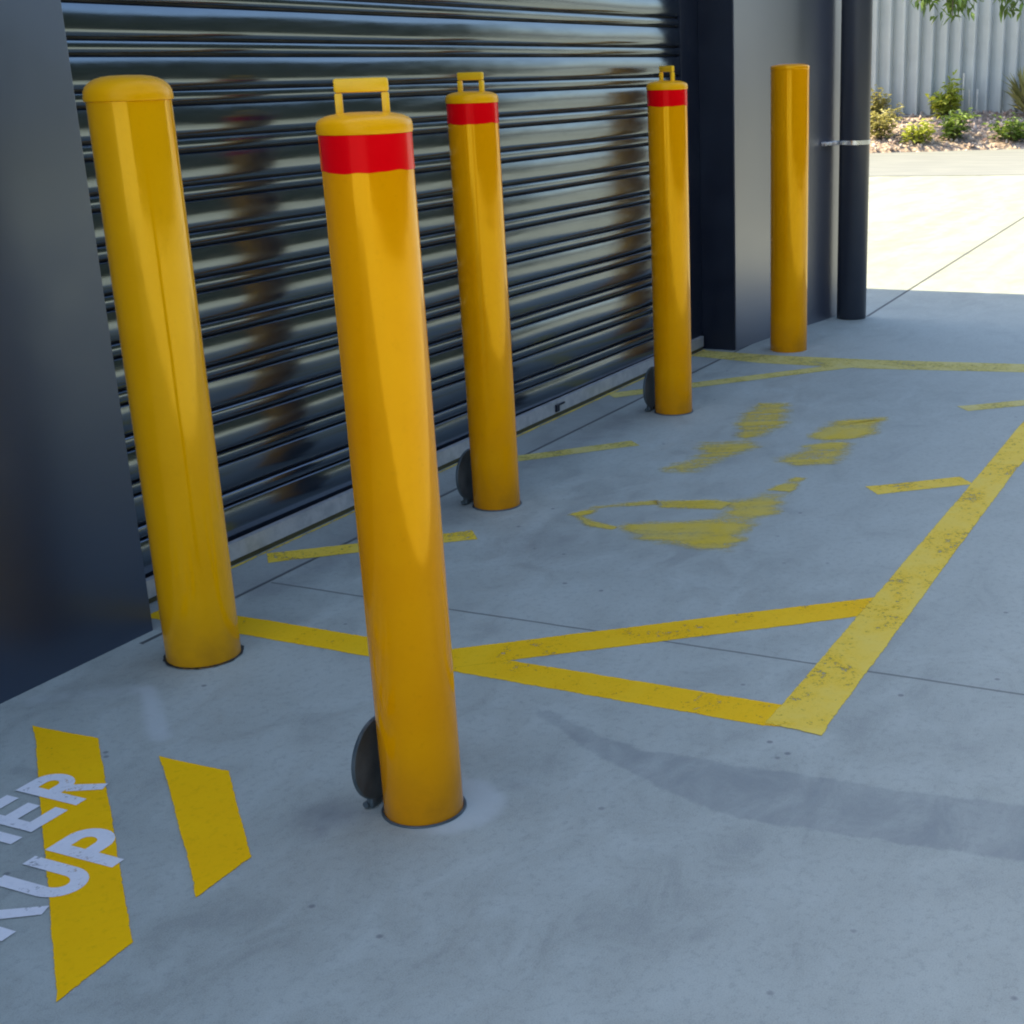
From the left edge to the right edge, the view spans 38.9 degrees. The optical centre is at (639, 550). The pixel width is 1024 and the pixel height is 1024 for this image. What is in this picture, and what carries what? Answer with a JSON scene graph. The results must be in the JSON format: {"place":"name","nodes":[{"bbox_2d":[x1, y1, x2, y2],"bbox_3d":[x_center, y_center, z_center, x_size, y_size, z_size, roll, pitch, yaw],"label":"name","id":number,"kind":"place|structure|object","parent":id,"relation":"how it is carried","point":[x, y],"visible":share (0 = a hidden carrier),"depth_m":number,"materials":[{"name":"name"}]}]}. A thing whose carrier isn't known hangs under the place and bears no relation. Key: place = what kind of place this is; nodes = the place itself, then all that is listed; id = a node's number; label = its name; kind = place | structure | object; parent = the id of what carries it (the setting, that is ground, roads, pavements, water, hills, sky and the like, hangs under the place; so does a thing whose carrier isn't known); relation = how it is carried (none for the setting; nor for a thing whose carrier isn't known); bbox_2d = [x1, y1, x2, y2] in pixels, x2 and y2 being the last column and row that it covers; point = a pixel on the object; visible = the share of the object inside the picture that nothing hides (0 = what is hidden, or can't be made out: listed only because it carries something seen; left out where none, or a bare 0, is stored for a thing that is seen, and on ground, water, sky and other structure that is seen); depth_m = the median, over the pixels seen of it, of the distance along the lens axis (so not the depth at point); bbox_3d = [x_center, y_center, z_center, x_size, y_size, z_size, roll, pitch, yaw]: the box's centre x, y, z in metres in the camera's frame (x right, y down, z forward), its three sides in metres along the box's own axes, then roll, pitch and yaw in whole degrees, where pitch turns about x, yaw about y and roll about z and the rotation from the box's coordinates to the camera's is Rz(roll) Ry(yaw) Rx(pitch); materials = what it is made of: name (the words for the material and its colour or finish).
{"place":"outdoors","nodes":[
{"label":"outdoors","id":0,"kind":"place"},
{"bbox_2d":[0,0,872,703],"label":"warehouse","id":1,"kind":"structure","parent":0,"point":[250,82],"depth_m":4.04,"materials":[{"name":"metal"}]},
{"bbox_2d":[61,0,703,603],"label":"roller door","id":2,"kind":"structure","parent":1,"relation":"in","point":[250,81],"depth_m":4.20,"materials":[{"name":"metal"}]},
{"bbox_2d":[0,175,1023,1023],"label":"pavement","id":3,"kind":"structure","parent":0,"point":[738,665],"depth_m":2.79,"materials":[{"name":"concrete"}]},
{"bbox_2d":[82,75,243,668],"bbox_3d":[-1.002,-0.345,3.061,0.179,1.267,0.176,7,21,24],"label":"fixed bollard","id":4,"kind":"object","parent":3,"relation":"on","point":[133,136],"visible":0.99,"depth_m":2.98,"materials":[{"name":"yellow metal"}]},
{"bbox_2d":[316,77,466,828],"bbox_3d":[-0.413,-0.117,2.360,0.174,1.250,0.160,7,21,24],"label":"removable bollard","id":5,"kind":"object","parent":3,"relation":"on","point":[405,762],"visible":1,"depth_m":2.29,"materials":[{"name":"metal"}]},
{"bbox_2d":[445,72,521,511],"bbox_3d":[-0.457,-0.711,4.122,0.174,1.250,0.159,7,21,24],"label":"removable bollard","id":6,"kind":"object","parent":3,"relation":"on","point":[487,474],"visible":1,"depth_m":4.06,"materials":[{"name":"metal"}]},
{"bbox_2d":[643,66,693,415],"bbox_3d":[0.099,-1.095,5.210,0.174,1.250,0.159,7,21,24],"label":"removable bollard","id":7,"kind":"object","parent":3,"relation":"on","point":[667,386],"visible":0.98,"depth_m":5.16,"materials":[{"name":"metal"}]},
{"bbox_2d":[770,63,809,352],"bbox_3d":[0.656,-1.478,6.305,0.168,1.244,0.168,7,21,24],"label":"fixed bollard","id":8,"kind":"object","parent":3,"relation":"on","point":[789,132],"visible":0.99,"depth_m":6.23,"materials":[{"name":"yellow metal"}]},
{"bbox_2d":[869,149,1023,175],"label":"gutter strip","id":9,"kind":"object","parent":3,"relation":"on","point":[985,162],"depth_m":17.33,"materials":[{"name":"concrete"}]},
{"bbox_2d":[870,111,1023,152],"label":"garden bed","id":10,"kind":"object","parent":3,"relation":"on","point":[882,146],"visible":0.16,"depth_m":19.75,"materials":[{"name":"beige gravel"}]},
{"bbox_2d":[870,84,891,118],"bbox_3d":[3.460,-6.529,21.024,0.524,0.549,0.503,-6,19,-11],"label":"shrub","id":11,"kind":"object","parent":10,"relation":"in","point":[877,105],"visible":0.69,"depth_m":20.97,"materials":[{"name":"green plant"}]},
{"bbox_2d":[870,102,904,139],"bbox_3d":[3.360,-5.918,19.915,0.771,0.527,0.599,-18,24,-39],"label":"shrub","id":12,"kind":"object","parent":10,"relation":"on","point":[881,125],"visible":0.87,"depth_m":19.84,"materials":[{"name":"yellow plant"}]},
{"bbox_2d":[899,116,939,143],"bbox_3d":[3.798,-5.743,19.700,0.550,0.393,0.592,-6,19,-12],"label":"shrub","id":13,"kind":"object","parent":10,"relation":"on","point":[916,136],"visible":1,"depth_m":19.64,"materials":[{"name":"green plant"}]},
{"bbox_2d":[925,69,964,117],"bbox_3d":[4.454,-6.628,20.962,0.579,0.721,0.642,7,21,24],"label":"shrub","id":14,"kind":"object","parent":10,"relation":"in","point":[942,103],"visible":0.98,"depth_m":20.88,"materials":[{"name":"green plant"}]},
{"bbox_2d":[870,109,1023,151],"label":"mulch stones","id":15,"kind":"object","parent":10,"relation":"on","point":[983,132],"visible":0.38,"depth_m":20.38,"materials":[{"name":"beige gravel"}]},
{"bbox_2d":[871,0,1023,115],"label":"metal fence","id":16,"kind":"object","parent":10,"relation":"on","point":[916,56],"visible":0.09,"depth_m":21.05,"materials":[{"name":"grey metal"}]},
{"bbox_2d":[937,108,980,141],"bbox_3d":[4.356,-5.827,19.752,0.543,0.464,0.607,7,21,24],"label":"shrub","id":17,"kind":"object","parent":10,"relation":"on","point":[952,130],"visible":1,"depth_m":19.74,"materials":[{"name":"green plant"}]},
{"bbox_2d":[961,73,964,112],"bbox_3d":[4.751,-6.684,21.143,0.022,0.630,0.041,7,21,24],"label":"plant stake","id":18,"kind":"object","parent":10,"relation":"in","point":[963,92],"visible":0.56,"depth_m":21.12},
{"bbox_2d":[910,0,1023,28],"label":"garden tree","id":19,"kind":"object","parent":10,"relation":"in","point":[951,6],"visible":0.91,"depth_m":19.52,"materials":[{"name":"green plant"}]},
{"bbox_2d":[968,90,969,112],"bbox_3d":[4.848,-6.571,21.165,0.022,0.390,0.045,7,21,24],"label":"plant stake","id":20,"kind":"object","parent":10,"relation":"in","point":[969,100],"visible":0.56,"depth_m":21.14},
{"bbox_2d":[976,89,978,110],"bbox_3d":[4.966,-6.583,21.180,0.022,0.390,0.053,7,21,24],"label":"plant stake","id":21,"kind":"object","parent":10,"relation":"in","point":[977,99],"visible":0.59,"depth_m":21.16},
{"bbox_2d":[981,112,1023,140],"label":"shrub","id":22,"kind":"object","parent":10,"relation":"in","point":[1014,134],"visible":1,"depth_m":19.62,"materials":[{"name":"green plant"}]},
{"bbox_2d":[1001,67,1023,112],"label":"shrub","id":23,"kind":"object","parent":10,"relation":"on","point":[1017,95],"visible":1,"depth_m":20.76,"materials":[{"name":"green plant"}]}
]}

